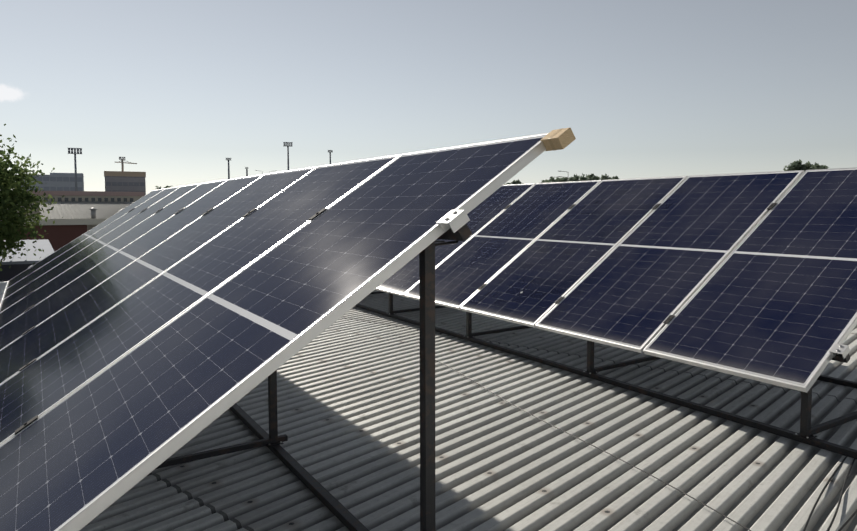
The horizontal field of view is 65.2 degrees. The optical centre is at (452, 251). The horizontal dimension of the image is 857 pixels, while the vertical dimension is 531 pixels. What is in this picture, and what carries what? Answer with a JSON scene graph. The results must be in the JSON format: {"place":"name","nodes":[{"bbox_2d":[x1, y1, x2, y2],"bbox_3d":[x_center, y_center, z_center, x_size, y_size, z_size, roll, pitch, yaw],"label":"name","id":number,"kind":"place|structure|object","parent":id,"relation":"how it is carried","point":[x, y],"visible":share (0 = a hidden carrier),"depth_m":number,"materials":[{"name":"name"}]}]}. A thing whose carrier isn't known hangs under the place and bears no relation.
{"place":"outdoors","nodes":[
{"label":"outdoors","id":0,"kind":"place"},
{"bbox_2d":[14,219,105,251],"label":"building wall","id":1,"kind":"structure","parent":0,"point":[60,233],"depth_m":68.36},
{"bbox_2d":[39,201,132,218],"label":"roof","id":2,"kind":"structure","parent":1,"relation":"on","point":[75,210],"depth_m":75.94,"materials":[{"name":"grey metal"}]},
{"bbox_2d":[89,208,97,217],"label":"vent","id":3,"kind":"object","parent":1,"relation":"on","point":[93,212],"visible":0.98,"depth_m":69.32,"materials":[{"name":"grey metal"}]},
{"bbox_2d":[1,191,144,230],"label":"building","id":4,"kind":"structure","parent":0,"point":[92,196],"depth_m":83.26,"materials":[{"name":"grey"}]},
{"bbox_2d":[0,0,856,193],"label":"sky","id":5,"kind":"structure","parent":0,"point":[175,89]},
{"bbox_2d":[80,290,856,530],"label":"roof","id":6,"kind":"structure","parent":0,"point":[348,400],"depth_m":3.80,"materials":[{"name":"grey metal"}]},
{"bbox_2d":[0,135,545,530],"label":"solar panel array","id":7,"kind":"object","parent":6,"relation":"on","point":[68,458],"depth_m":2.67,"materials":[{"name":"blue glass"}]},
{"bbox_2d":[28,208,469,444],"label":"array clamps","id":8,"kind":"object","parent":7,"relation":"attached to","point":[454,220],"visible":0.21,"depth_m":2.11,"materials":[{"name":"silver metal"}]},
{"bbox_2d":[540,128,575,150],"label":"corner block","id":9,"kind":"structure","parent":7,"relation":"attached to","point":[558,139],"depth_m":2.30,"materials":[{"name":"beige wood"}]},
{"bbox_2d":[355,168,856,458],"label":"solar panel array","id":10,"kind":"object","parent":6,"relation":"on","point":[774,297],"depth_m":5.27,"materials":[{"name":"blue glass"}]},
{"bbox_2d":[375,167,856,392],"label":"array frames","id":11,"kind":"structure","parent":10,"relation":"attached to","point":[823,364],"depth_m":5.16,"materials":[{"name":"silver metal"}]},
{"bbox_2d":[394,313,849,437],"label":"array rear clamps","id":12,"kind":"object","parent":10,"relation":"attached to","point":[842,349],"visible":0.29,"depth_m":3.70,"materials":[{"name":"silver metal"}]},
{"label":"ground","id":13,"kind":"structure","parent":0,"visible":0},
{"bbox_2d":[0,239,53,281],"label":"roof","id":14,"kind":"structure","parent":13,"relation":"on","point":[22,263],"depth_m":28.69,"materials":[{"name":"grey metal"}]},
{"bbox_2d":[0,124,63,270],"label":"tree","id":15,"kind":"object","parent":13,"relation":"on","point":[12,201],"visible":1,"depth_m":24.62,"materials":[{"name":"green plant"}]},
{"bbox_2d":[21,174,83,190],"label":"grey block","id":16,"kind":"structure","parent":13,"relation":"on","point":[58,182],"depth_m":360.71,"materials":[{"name":"grey concrete"}]},
{"bbox_2d":[50,173,82,174],"bbox_3d":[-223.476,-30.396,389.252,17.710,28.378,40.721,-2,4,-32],"label":"roof parapet","id":17,"kind":"structure","parent":16,"relation":"on","point":[65,173],"depth_m":370.79,"materials":[{"name":"grey concrete"}]},
{"bbox_2d":[68,148,81,190],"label":"mast","id":18,"kind":"object","parent":13,"relation":"on","point":[75,168],"visible":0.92,"depth_m":259.95,"materials":[{"name":"grey metal"}]},
{"bbox_2d":[104,171,145,194],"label":"building","id":19,"kind":"structure","parent":13,"relation":"on","point":[122,181],"depth_m":411.52,"materials":[{"name":"grey concrete"}]},
{"bbox_2d":[115,160,136,170],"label":"crane","id":20,"kind":"object","parent":19,"relation":"on","point":[122,162],"visible":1,"depth_m":419.55,"materials":[{"name":"grey paint"}]},
{"bbox_2d":[155,185,171,189],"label":"tree","id":21,"kind":"object","parent":13,"relation":"on","point":[158,188],"visible":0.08,"depth_m":182.59,"materials":[{"name":"green plant"}]},
{"bbox_2d":[226,158,230,178],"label":"mast","id":22,"kind":"object","parent":13,"relation":"on","point":[228,159],"visible":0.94,"depth_m":490.13,"materials":[{"name":"grey metal"}]},
{"bbox_2d":[283,142,292,170],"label":"mast","id":23,"kind":"object","parent":13,"relation":"on","point":[287,144],"visible":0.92,"depth_m":317.95,"materials":[{"name":"grey metal"}]},
{"bbox_2d":[504,179,523,184],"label":"tree","id":24,"kind":"object","parent":13,"relation":"on","point":[516,181],"visible":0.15,"depth_m":148.35,"materials":[{"name":"green plant"}]},
{"bbox_2d":[539,176,558,182],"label":"tree","id":25,"kind":"object","parent":13,"relation":"on","point":[552,179],"visible":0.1,"depth_m":155.38,"materials":[{"name":"green plant"}]},
{"bbox_2d":[555,177,568,181],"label":"tree","id":26,"kind":"object","parent":13,"relation":"on","point":[563,179],"visible":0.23,"depth_m":158.08,"materials":[{"name":"green plant"}]},
{"bbox_2d":[566,173,587,181],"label":"tree","id":27,"kind":"object","parent":13,"relation":"on","point":[576,178],"visible":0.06,"depth_m":156.68,"materials":[{"name":"green plant"}]},
{"bbox_2d":[586,173,608,180],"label":"tree","id":28,"kind":"object","parent":13,"relation":"on","point":[593,177],"visible":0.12,"depth_m":159.91,"materials":[{"name":"green plant"}]},
{"bbox_2d":[783,159,816,171],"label":"tree","id":29,"kind":"object","parent":13,"relation":"on","point":[795,165],"visible":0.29,"depth_m":105.22,"materials":[{"name":"green plant"}]},
{"bbox_2d":[811,162,828,168],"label":"tree","id":30,"kind":"object","parent":13,"relation":"on","point":[817,165],"visible":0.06,"depth_m":109.19,"materials":[{"name":"green plant"}]},
{"bbox_3d":[30.860,5.542,4.003,63.200,8.440,49.730,-2,4,-32],"label":"roof","id":31,"kind":"object","parent":13,"relation":"on","visible":0},
{"bbox_2d":[0,133,547,530],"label":"array frames","id":32,"kind":"structure","parent":31,"relation":"on","point":[103,501],"depth_m":2.02,"materials":[{"name":"silver metal"}]},
{"bbox_2d":[435,360,856,530],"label":"cables","id":33,"kind":"object","parent":31,"relation":"on","point":[837,508],"visible":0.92,"depth_m":3.15,"materials":[{"name":"black plastic"}]},
{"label":"yard","id":34,"kind":"structure","parent":0,"visible":0},
{"bbox_2d":[0,281,7,302],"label":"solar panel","id":35,"kind":"object","parent":34,"relation":"on","point":[2,286],"depth_m":21.34,"materials":[{"name":"white"}]}
]}

